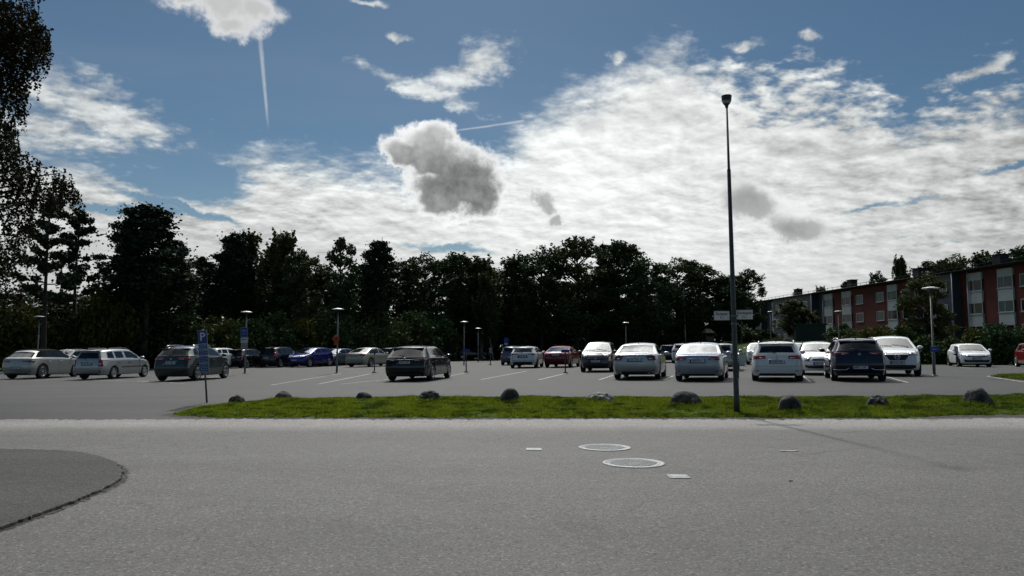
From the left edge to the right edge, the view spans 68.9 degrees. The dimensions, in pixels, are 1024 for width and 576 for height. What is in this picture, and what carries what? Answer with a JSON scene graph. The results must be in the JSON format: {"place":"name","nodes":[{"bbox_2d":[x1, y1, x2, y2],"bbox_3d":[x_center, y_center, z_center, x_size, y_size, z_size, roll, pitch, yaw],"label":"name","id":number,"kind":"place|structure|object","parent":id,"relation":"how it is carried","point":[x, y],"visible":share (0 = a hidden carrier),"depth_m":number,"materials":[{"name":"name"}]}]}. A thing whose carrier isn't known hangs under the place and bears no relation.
{"place":"outdoors","nodes":[
{"label":"outdoors","id":0,"kind":"place"},
{"bbox_2d":[0,449,124,530],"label":"pavement","id":1,"kind":"structure","parent":0,"point":[34,483],"depth_m":8.25,"materials":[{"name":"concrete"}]},
{"bbox_2d":[0,342,1011,371],"bbox_3d":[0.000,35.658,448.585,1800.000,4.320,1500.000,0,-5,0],"label":"ground","id":2,"kind":"structure","parent":0,"point":[741,346],"depth_m":77.00,"materials":[{"name":"grey asphalt"}]},
{"bbox_2d":[0,302,64,368],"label":"bush","id":3,"kind":"object","parent":2,"relation":"on","point":[30,323],"visible":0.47,"depth_m":54.68,"materials":[{"name":"green plant"}]},
{"bbox_2d":[0,287,71,317],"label":"broadleaf tree","id":4,"kind":"object","parent":2,"relation":"on","point":[34,301],"visible":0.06,"depth_m":70.73,"materials":[{"name":"green plant"}]},
{"bbox_2d":[0,0,90,328],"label":"birch tree","id":5,"kind":"object","parent":2,"relation":"on","point":[22,38],"visible":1,"depth_m":20.71,"materials":[{"name":"green plant"}]},
{"bbox_2d":[9,196,87,348],"bbox_3d":[-32.414,-0.228,52.128,5.311,12.571,4.067,0,-5,4],"label":"pine tree","id":6,"kind":"object","parent":2,"relation":"on","point":[44,267],"visible":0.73,"depth_m":51.84,"materials":[{"name":"green plant"}]},
{"bbox_2d":[31,292,93,321],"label":"broadleaf tree","id":7,"kind":"object","parent":2,"relation":"on","point":[57,312],"visible":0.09,"depth_m":70.44,"materials":[{"name":"green plant"}]},
{"bbox_2d":[39,210,106,315],"bbox_3d":[-35.014,0.136,59.830,5.013,13.126,4.983,4,-6,-41],"label":"pine tree","id":8,"kind":"object","parent":2,"relation":"on","point":[80,231],"visible":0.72,"depth_m":60.11,"materials":[{"name":"green plant"}]},
{"bbox_2d":[61,308,108,349],"bbox_3d":[-33.265,4.012,57.951,4.470,4.977,4.495,-3,-5,29],"label":"bush","id":9,"kind":"object","parent":2,"relation":"on","point":[70,339],"visible":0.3,"depth_m":56.40,"materials":[{"name":"green plant"}]},
{"bbox_2d":[70,286,147,352],"bbox_3d":[-31.099,3.222,57.766,5.432,6.666,5.300,3,-6,-35],"label":"bush","id":10,"kind":"object","parent":2,"relation":"on","point":[114,323],"visible":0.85,"depth_m":56.58,"materials":[{"name":"green plant"}]},
{"bbox_2d":[98,253,177,361],"bbox_3d":[-30.134,1.168,60.207,7.536,11.050,7.840,2,-5,-27],"label":"spruce tree","id":11,"kind":"object","parent":2,"relation":"on","point":[137,348],"visible":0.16,"depth_m":58.57,"materials":[{"name":"green plant"}]},
{"bbox_2d":[77,201,210,359],"bbox_3d":[-28.327,-0.119,58.518,10.229,13.426,8.468,-4,-6,38],"label":"pine tree","id":12,"kind":"object","parent":2,"relation":"on","point":[144,228],"visible":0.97,"depth_m":57.42,"materials":[{"name":"green plant"}]},
{"bbox_2d":[105,254,208,367],"bbox_3d":[-29.010,1.748,60.899,7.384,9.928,7.948,0,-5,4],"label":"broadleaf tree","id":13,"kind":"object","parent":2,"relation":"on","point":[178,317],"visible":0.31,"depth_m":59.79,"materials":[{"name":"green plant"}]},
{"bbox_2d":[130,319,185,367],"bbox_3d":[-28.647,4.507,60.846,4.751,4.404,5.190,0,-5,5],"label":"bush","id":14,"kind":"object","parent":2,"relation":"on","point":[180,342],"visible":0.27,"depth_m":59.51,"materials":[{"name":"green plant"}]},
{"bbox_2d":[133,237,211,346],"bbox_3d":[-27.367,1.294,59.968,5.990,10.724,5.181,1,-5,-17],"label":"pine tree","id":15,"kind":"object","parent":2,"relation":"on","point":[176,300],"visible":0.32,"depth_m":59.42,"materials":[{"name":"green plant"}]},
{"bbox_2d":[184,256,231,324],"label":"pine tree","id":16,"kind":"object","parent":2,"relation":"on","point":[203,261],"visible":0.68,"depth_m":72.01,"materials":[{"name":"green plant"}]},
{"bbox_2d":[185,315,255,366],"bbox_3d":[-25.448,4.594,63.702,5.533,4.713,5.398,-4,-6,42],"label":"bush","id":17,"kind":"object","parent":2,"relation":"on","point":[218,331],"visible":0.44,"depth_m":63.13,"materials":[{"name":"green plant"}]},
{"bbox_2d":[199,229,265,322],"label":"pine tree","id":18,"kind":"object","parent":2,"relation":"on","point":[234,257],"visible":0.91,"depth_m":73.51,"materials":[{"name":"green plant"}]},
{"bbox_2d":[218,228,266,326],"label":"birch tree","id":19,"kind":"object","parent":2,"relation":"on","point":[253,240],"visible":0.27,"depth_m":75.62,"materials":[{"name":"green plant"}]},
{"bbox_2d":[221,315,272,366],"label":"bush","id":20,"kind":"object","parent":2,"relation":"on","point":[250,321],"visible":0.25,"depth_m":65.61,"materials":[{"name":"green plant"}]},
{"bbox_2d":[222,274,293,320],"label":"broadleaf tree","id":21,"kind":"object","parent":2,"relation":"on","point":[250,303],"visible":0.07,"depth_m":74.54,"materials":[{"name":"green plant"}]},
{"bbox_2d":[246,309,309,366],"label":"bush","id":22,"kind":"object","parent":2,"relation":"on","point":[271,334],"visible":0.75,"depth_m":66.00,"materials":[{"name":"green plant"}]},
{"bbox_2d":[251,227,315,321],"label":"birch tree","id":23,"kind":"object","parent":2,"relation":"on","point":[282,245],"visible":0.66,"depth_m":73.28,"materials":[{"name":"green plant"}]},
{"bbox_2d":[275,247,327,326],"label":"broadleaf tree","id":24,"kind":"object","parent":2,"relation":"on","point":[302,261],"visible":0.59,"depth_m":71.43,"materials":[{"name":"green plant"}]},
{"bbox_2d":[270,317,332,365],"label":"bush","id":25,"kind":"object","parent":2,"relation":"on","point":[312,340],"visible":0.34,"depth_m":66.89,"materials":[{"name":"green plant"}]},
{"bbox_2d":[296,267,355,322],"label":"broadleaf tree","id":26,"kind":"object","parent":2,"relation":"on","point":[316,286],"visible":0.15,"depth_m":79.71,"materials":[{"name":"green plant"}]},
{"bbox_2d":[303,307,361,364],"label":"bush","id":27,"kind":"object","parent":2,"relation":"on","point":[327,326],"visible":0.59,"depth_m":68.55,"materials":[{"name":"green plant"}]},
{"bbox_2d":[322,237,362,323],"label":"broadleaf tree","id":28,"kind":"object","parent":2,"relation":"on","point":[346,296],"visible":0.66,"depth_m":71.97,"materials":[{"name":"green plant"}]},
{"bbox_2d":[330,315,388,364],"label":"bush","id":29,"kind":"object","parent":2,"relation":"on","point":[367,335],"visible":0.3,"depth_m":70.86,"materials":[{"name":"green plant"}]},
{"bbox_2d":[334,264,393,329],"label":"broadleaf tree","id":30,"kind":"object","parent":2,"relation":"on","point":[365,314],"visible":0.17,"depth_m":83.98,"materials":[{"name":"green plant"}]},
{"bbox_2d":[352,237,406,327],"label":"pine tree","id":31,"kind":"object","parent":2,"relation":"on","point":[378,284],"visible":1,"depth_m":75.53,"materials":[{"name":"green plant"}]},
{"bbox_2d":[359,314,414,347],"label":"bush","id":32,"kind":"object","parent":2,"relation":"on","point":[395,337],"visible":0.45,"depth_m":75.62,"materials":[{"name":"green plant"}]},
{"bbox_2d":[358,261,433,321],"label":"broadleaf tree","id":33,"kind":"object","parent":2,"relation":"on","point":[397,268],"visible":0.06,"depth_m":93.06,"materials":[{"name":"green plant"}]},
{"bbox_2d":[391,267,413,322],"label":"spruce tree","id":34,"kind":"object","parent":2,"relation":"on","point":[403,306],"visible":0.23,"depth_m":87.89,"materials":[{"name":"green plant"}]},
{"bbox_2d":[384,310,446,353],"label":"bush","id":35,"kind":"object","parent":2,"relation":"on","point":[413,323],"visible":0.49,"depth_m":79.55,"materials":[{"name":"green plant"}]},
{"bbox_2d":[391,251,460,325],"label":"broadleaf tree","id":36,"kind":"object","parent":2,"relation":"on","point":[420,273],"visible":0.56,"depth_m":88.92,"materials":[{"name":"green plant"}]},
{"bbox_2d":[420,309,463,360],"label":"bush","id":37,"kind":"object","parent":2,"relation":"on","point":[441,328],"visible":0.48,"depth_m":84.23,"materials":[{"name":"green plant"}]},
{"bbox_2d":[431,251,478,359],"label":"broadleaf tree","id":38,"kind":"object","parent":2,"relation":"on","point":[458,304],"visible":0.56,"depth_m":91.11,"materials":[{"name":"green plant"}]},
{"bbox_2d":[458,253,504,359],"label":"birch tree","id":39,"kind":"object","parent":2,"relation":"on","point":[478,265],"visible":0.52,"depth_m":91.50,"materials":[{"name":"green plant"}]},
{"bbox_2d":[471,270,503,359],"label":"birch tree","id":40,"kind":"object","parent":2,"relation":"on","point":[490,321],"visible":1,"depth_m":87.56,"materials":[{"name":"green plant"}]},
{"bbox_2d":[495,254,544,346],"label":"birch tree","id":41,"kind":"object","parent":2,"relation":"on","point":[512,304],"visible":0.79,"depth_m":91.18,"materials":[{"name":"green plant"}]},
{"bbox_2d":[509,245,581,358],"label":"broadleaf tree","id":42,"kind":"object","parent":2,"relation":"on","point":[541,265],"visible":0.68,"depth_m":91.29,"materials":[{"name":"green plant"}]},
{"bbox_2d":[534,314,581,354],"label":"bush","id":43,"kind":"object","parent":2,"relation":"on","point":[559,336],"visible":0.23,"depth_m":98.44,"materials":[{"name":"green plant"}]},
{"bbox_2d":[532,235,617,353],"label":"broadleaf tree","id":44,"kind":"object","parent":2,"relation":"on","point":[579,325],"visible":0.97,"depth_m":89.05,"materials":[{"name":"green plant"}]},
{"bbox_2d":[580,243,626,351],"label":"spruce tree","id":45,"kind":"object","parent":2,"relation":"on","point":[603,335],"visible":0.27,"depth_m":93.02,"materials":[{"name":"green plant"}]},
{"bbox_2d":[595,239,656,347],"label":"broadleaf tree","id":46,"kind":"object","parent":2,"relation":"on","point":[619,251],"visible":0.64,"depth_m":91.08,"materials":[{"name":"green plant"}]},
{"bbox_2d":[601,253,678,342],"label":"broadleaf tree","id":47,"kind":"object","parent":2,"relation":"on","point":[638,327],"visible":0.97,"depth_m":88.66,"materials":[{"name":"green plant"}]},
{"bbox_2d":[633,313,686,346],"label":"bush","id":48,"kind":"object","parent":2,"relation":"on","point":[669,338],"visible":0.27,"depth_m":94.69,"materials":[{"name":"green plant"}]},
{"bbox_2d":[647,257,710,339],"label":"broadleaf tree","id":49,"kind":"object","parent":2,"relation":"on","point":[678,306],"visible":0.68,"depth_m":94.87,"materials":[{"name":"green plant"}]},
{"bbox_2d":[659,316,712,347],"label":"bush","id":50,"kind":"object","parent":2,"relation":"on","point":[697,333],"visible":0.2,"depth_m":96.29,"materials":[{"name":"green plant"}]},
{"bbox_2d":[674,263,730,337],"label":"broadleaf tree","id":51,"kind":"object","parent":2,"relation":"on","point":[708,269],"visible":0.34,"depth_m":97.02,"materials":[{"name":"green plant"}]},
{"bbox_2d":[683,326,744,342],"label":"bush","id":52,"kind":"object","parent":2,"relation":"on","point":[725,337],"visible":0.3,"depth_m":97.14,"materials":[{"name":"green plant"}]},
{"bbox_2d":[687,271,755,342],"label":"broadleaf tree","id":53,"kind":"object","parent":2,"relation":"on","point":[718,288],"visible":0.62,"depth_m":96.33,"materials":[{"name":"green plant"}]},
{"bbox_2d":[721,325,761,342],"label":"bush","id":54,"kind":"object","parent":2,"relation":"on","point":[748,333],"visible":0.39,"depth_m":108.03,"materials":[{"name":"green plant"}]},
{"bbox_2d":[736,267,767,329],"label":"broadleaf tree","id":55,"kind":"object","parent":2,"relation":"on","point":[758,319],"visible":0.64,"depth_m":117.30,"materials":[{"name":"green plant"}]},
{"bbox_2d":[750,329,785,342],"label":"bush","id":56,"kind":"object","parent":2,"relation":"on","point":[765,334],"visible":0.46,"depth_m":110.75,"materials":[{"name":"green plant"}]},
{"bbox_2d":[772,298,818,336],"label":"tree","id":57,"kind":"object","parent":2,"relation":"on","point":[793,309],"visible":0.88,"depth_m":97.00,"materials":[{"name":"green plant"}]},
{"bbox_2d":[791,323,827,341],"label":"shed","id":58,"kind":"structure","parent":2,"relation":"on","point":[806,332],"depth_m":94.62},
{"bbox_2d":[821,323,857,341],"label":"bush","id":59,"kind":"object","parent":2,"relation":"on","point":[833,331],"visible":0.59,"depth_m":77.55,"materials":[{"name":"green plant"}]},
{"bbox_2d":[856,325,892,338],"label":"bush","id":60,"kind":"object","parent":2,"relation":"on","point":[867,332],"visible":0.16,"depth_m":61.23,"materials":[{"name":"green plant"}]},
{"bbox_2d":[752,254,1023,342],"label":"apartment building","id":61,"kind":"structure","parent":2,"relation":"on","point":[978,297],"depth_m":90.39,"materials":[{"name":"red brick"}]},
{"bbox_2d":[997,275,1013,288],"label":"window","id":62,"kind":"structure","parent":61,"relation":"in","point":[1006,281],"depth_m":81.16,"materials":[{"name":"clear glass"}]},
{"bbox_2d":[998,299,1014,312],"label":"window","id":63,"kind":"structure","parent":61,"relation":"in","point":[1005,306],"depth_m":80.98,"materials":[{"name":"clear glass"}]},
{"bbox_2d":[879,325,921,357],"bbox_3d":[31.236,4.549,59.817,3.654,3.206,3.991,-4,-6,42],"label":"bush","id":64,"kind":"object","parent":2,"relation":"on","point":[907,332],"visible":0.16,"depth_m":59.21,"materials":[{"name":"green plant"}]},
{"bbox_2d":[891,254,910,279],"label":"birch tree","id":65,"kind":"object","parent":2,"relation":"on","point":[899,268],"visible":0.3,"depth_m":134.11,"materials":[{"name":"green plant"}]},
{"bbox_2d":[910,334,943,363],"bbox_3d":[31.910,4.750,57.843,3.495,2.418,3.515,-4,-6,39],"label":"bush","id":66,"kind":"object","parent":2,"relation":"on","point":[923,340],"visible":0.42,"depth_m":57.05,"materials":[{"name":"green plant"}]},
{"bbox_2d":[893,272,968,340],"bbox_3d":[34.590,2.439,61.882,5.100,7.678,5.005,-4,-6,41],"label":"broadleaf tree","id":67,"kind":"object","parent":2,"relation":"on","point":[942,322],"visible":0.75,"depth_m":61.59,"materials":[{"name":"green plant"}]},
{"bbox_2d":[919,340,953,363],"bbox_3d":[32.610,4.898,56.682,3.285,1.886,3.205,-1,-5,18],"label":"bush","id":68,"kind":"object","parent":2,"relation":"on","point":[940,352],"visible":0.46,"depth_m":55.97,"materials":[{"name":"green plant"}]},
{"bbox_2d":[933,253,977,271],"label":"broadleaf tree","id":69,"kind":"object","parent":2,"relation":"on","point":[942,265],"visible":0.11,"depth_m":121.94,"materials":[{"name":"green plant"}]},
{"bbox_2d":[954,327,1003,364],"bbox_3d":[34.391,4.301,54.807,3.505,2.864,3.829,3,-6,-37],"label":"bush","id":70,"kind":"object","parent":2,"relation":"on","point":[968,336],"visible":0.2,"depth_m":54.64,"materials":[{"name":"green plant"}]},
{"bbox_2d":[970,250,990,267],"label":"birch tree","id":71,"kind":"object","parent":2,"relation":"on","point":[974,260],"visible":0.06,"depth_m":120.11,"materials":[{"name":"green plant"}]},
{"bbox_2d":[969,322,1023,364],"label":"bush","id":72,"kind":"object","parent":2,"relation":"on","point":[993,331],"visible":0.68,"depth_m":53.08,"materials":[{"name":"green plant"}]},
{"bbox_2d":[0,418,1023,575],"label":"road","id":73,"kind":"structure","parent":0,"point":[477,497],"depth_m":7.32,"materials":[{"name":"grey asphalt"}]},
{"bbox_2d":[0,459,128,531],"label":"edge dirt","id":74,"kind":"structure","parent":73,"relation":"on","point":[124,476],"depth_m":7.35,"materials":[{"name":"soil"}]},
{"bbox_2d":[579,444,630,450],"bbox_3d":[1.393,2.392,11.208,0.787,0.010,0.787,1,-5,-11],"label":"manhole cover","id":75,"kind":"object","parent":73,"relation":"on","point":[604,447],"visible":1,"depth_m":11.15,"materials":[{"name":"metal"}]},
{"bbox_2d":[602,458,664,467],"bbox_3d":[1.578,2.269,9.688,0.808,0.010,0.808,2,-5,-23],"label":"manhole cover","id":76,"kind":"object","parent":73,"relation":"on","point":[633,463],"visible":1,"depth_m":9.63,"materials":[{"name":"metal"}]},
{"bbox_2d":[0,360,1023,419],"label":"parking lot","id":77,"kind":"structure","parent":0,"point":[69,397],"depth_m":25.73,"materials":[{"name":"grey asphalt"}]},
{"bbox_2d":[2,349,75,378],"bbox_3d":[-24.800,3.990,39.616,2.180,1.516,4.214,0,-5,5],"label":"parked car","id":78,"kind":"object","parent":77,"relation":"on","point":[40,363],"visible":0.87,"depth_m":38.30,"materials":[{"name":"silver paint"}]},
{"bbox_2d":[73,348,148,378],"bbox_3d":[-20.313,3.828,38.156,2.070,1.526,4.378,-1,-5,6],"label":"parked car","id":79,"kind":"object","parent":77,"relation":"on","point":[111,363],"visible":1,"depth_m":36.91,"materials":[{"name":"silver paint"}]},
{"bbox_2d":[154,345,228,380],"bbox_3d":[-14.894,3.475,35.048,2.190,1.616,4.327,-1,-5,5],"label":"parked car","id":80,"kind":"object","parent":77,"relation":"on","point":[178,361],"visible":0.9,"depth_m":33.37,"materials":[{"name":"grey paint"}]},
{"bbox_2d":[198,329,208,402],"bbox_3d":[-8.089,2.175,19.665,0.247,2.179,0.066,-5,-5,0],"label":"parking sign","id":81,"kind":"object","parent":77,"relation":"on","point":[203,351],"visible":1,"depth_m":19.67,"materials":[{"name":"metal"}]},
{"bbox_2d":[228,349,267,367],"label":"parked car","id":82,"kind":"object","parent":77,"relation":"on","point":[251,357],"visible":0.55,"depth_m":57.76,"materials":[{"name":"black paint"}]},
{"bbox_2d":[257,347,299,366],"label":"parked car","id":83,"kind":"object","parent":77,"relation":"on","point":[278,356],"visible":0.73,"depth_m":58.15,"materials":[{"name":"black paint"}]},
{"bbox_2d":[288,347,332,366],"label":"parked car","id":84,"kind":"object","parent":77,"relation":"on","point":[310,356],"visible":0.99,"depth_m":58.75,"materials":[{"name":"blue paint"}]},
{"bbox_2d":[317,348,352,365],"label":"parked car","id":85,"kind":"object","parent":77,"relation":"on","point":[342,352],"visible":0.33,"depth_m":63.01,"materials":[{"name":"blue paint"}]},
{"bbox_2d":[345,347,388,366],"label":"parked car","id":86,"kind":"object","parent":77,"relation":"on","point":[364,355],"visible":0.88,"depth_m":56.89,"materials":[{"name":"beige paint"}]},
{"bbox_2d":[385,345,450,380],"bbox_3d":[-3.990,3.218,32.493,2.260,1.489,4.775,-1,-5,9],"label":"parked car","id":87,"kind":"object","parent":77,"relation":"on","point":[428,362],"visible":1,"depth_m":30.60,"materials":[{"name":"grey paint"}]},
{"bbox_2d":[510,346,544,367],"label":"parked car","id":88,"kind":"object","parent":77,"relation":"on","point":[526,355],"visible":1,"depth_m":48.64,"materials":[{"name":"white paint"}]},
{"bbox_2d":[544,345,579,366],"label":"parked car","id":89,"kind":"object","parent":77,"relation":"on","point":[554,355],"visible":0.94,"depth_m":49.06,"materials":[{"name":"red paint"}]},
{"bbox_2d":[578,341,616,371],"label":"parked car","id":90,"kind":"object","parent":77,"relation":"on","point":[591,358],"visible":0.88,"depth_m":39.19,"materials":[{"name":"paint"}]},
{"bbox_2d":[613,342,668,378],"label":"parked car","id":91,"kind":"object","parent":77,"relation":"on","point":[638,358],"visible":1,"depth_m":29.61,"materials":[{"name":"silver paint"}]},
{"bbox_2d":[675,342,731,380],"bbox_3d":[7.552,2.865,29.625,2.180,1.489,4.536,-2,-5,19],"label":"parked car","id":92,"kind":"object","parent":77,"relation":"on","point":[701,359],"visible":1,"depth_m":27.73,"materials":[{"name":"silver paint"}]},
{"bbox_2d":[747,340,804,380],"bbox_3d":[10.261,2.781,28.979,2.180,1.496,4.537,-2,-5,19],"label":"parked car","id":93,"kind":"object","parent":77,"relation":"on","point":[776,358],"visible":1,"depth_m":27.02,"materials":[{"name":"white paint"}]},
{"bbox_2d":[799,342,830,374],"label":"parked car","id":94,"kind":"object","parent":77,"relation":"on","point":[813,357],"visible":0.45,"depth_m":32.38,"materials":[{"name":"white paint"}]},
{"bbox_2d":[819,337,885,380],"bbox_3d":[12.883,2.657,28.260,2.190,1.571,4.316,-2,-5,18],"label":"parked car","id":95,"kind":"object","parent":77,"relation":"on","point":[854,357],"visible":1,"depth_m":26.46,"materials":[{"name":"blue paint"}]},
{"bbox_2d":[871,336,922,375],"bbox_3d":[16.341,2.884,32.186,2.220,1.685,4.492,-2,-5,21],"label":"parked car","id":96,"kind":"object","parent":77,"relation":"on","point":[901,353],"visible":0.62,"depth_m":30.31,"materials":[{"name":"white paint"}]},
{"bbox_2d":[921,287,938,375],"bbox_3d":[17.297,1.824,30.720,0.690,3.770,0.690,0,-5,0],"label":"parking lamp","id":97,"kind":"object","parent":77,"relation":"on","point":[930,289],"visible":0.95,"depth_m":30.69,"materials":[{"name":"metal"}]},
{"bbox_2d":[947,343,991,366],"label":"parked car","id":98,"kind":"object","parent":77,"relation":"on","point":[973,353],"visible":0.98,"depth_m":45.73,"materials":[{"name":"white paint"}]},
{"bbox_2d":[1014,343,1023,366],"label":"parked car","id":99,"kind":"object","parent":77,"relation":"on","point":[1019,356],"visible":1,"depth_m":45.33,"materials":[{"name":"red paint"}]},
{"bbox_2d":[0,0,1023,347],"label":"sky","id":100,"kind":"structure","parent":0,"point":[863,134],"materials":[{"name":"blue"}]},
{"bbox_2d":[163,393,1023,418],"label":"verge","id":101,"kind":"structure","parent":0,"point":[638,409],"depth_m":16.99,"materials":[{"name":"green plant"}]},
{"bbox_2d":[670,391,702,405],"bbox_3d":[4.232,2.878,18.083,0.788,0.780,0.632,0,-5,0],"label":"boulder","id":102,"kind":"object","parent":101,"relation":"on","point":[679,397],"visible":0.41,"depth_m":17.93,"materials":[{"name":"stone"}]},
{"bbox_2d":[721,94,739,411],"bbox_3d":[5.018,-0.802,17.109,0.261,7.421,0.226,0,-5,0],"label":"street light","id":103,"kind":"object","parent":101,"relation":"on","point":[726,99],"visible":0.98,"depth_m":17.02,"materials":[{"name":"grey paint"}]},
{"bbox_2d":[778,395,801,410],"bbox_3d":[6.362,2.849,17.070,0.558,0.821,0.465,0,-5,0],"label":"boulder","id":104,"kind":"object","parent":101,"relation":"on","point":[788,401],"visible":0.43,"depth_m":16.92,"materials":[{"name":"stone"}]},
{"bbox_2d":[962,387,993,405],"bbox_3d":[11.249,2.856,18.035,0.707,0.901,0.595,0,-5,0],"label":"boulder","id":105,"kind":"object","parent":101,"relation":"on","point":[978,395],"visible":0.39,"depth_m":17.91,"materials":[{"name":"stone"}]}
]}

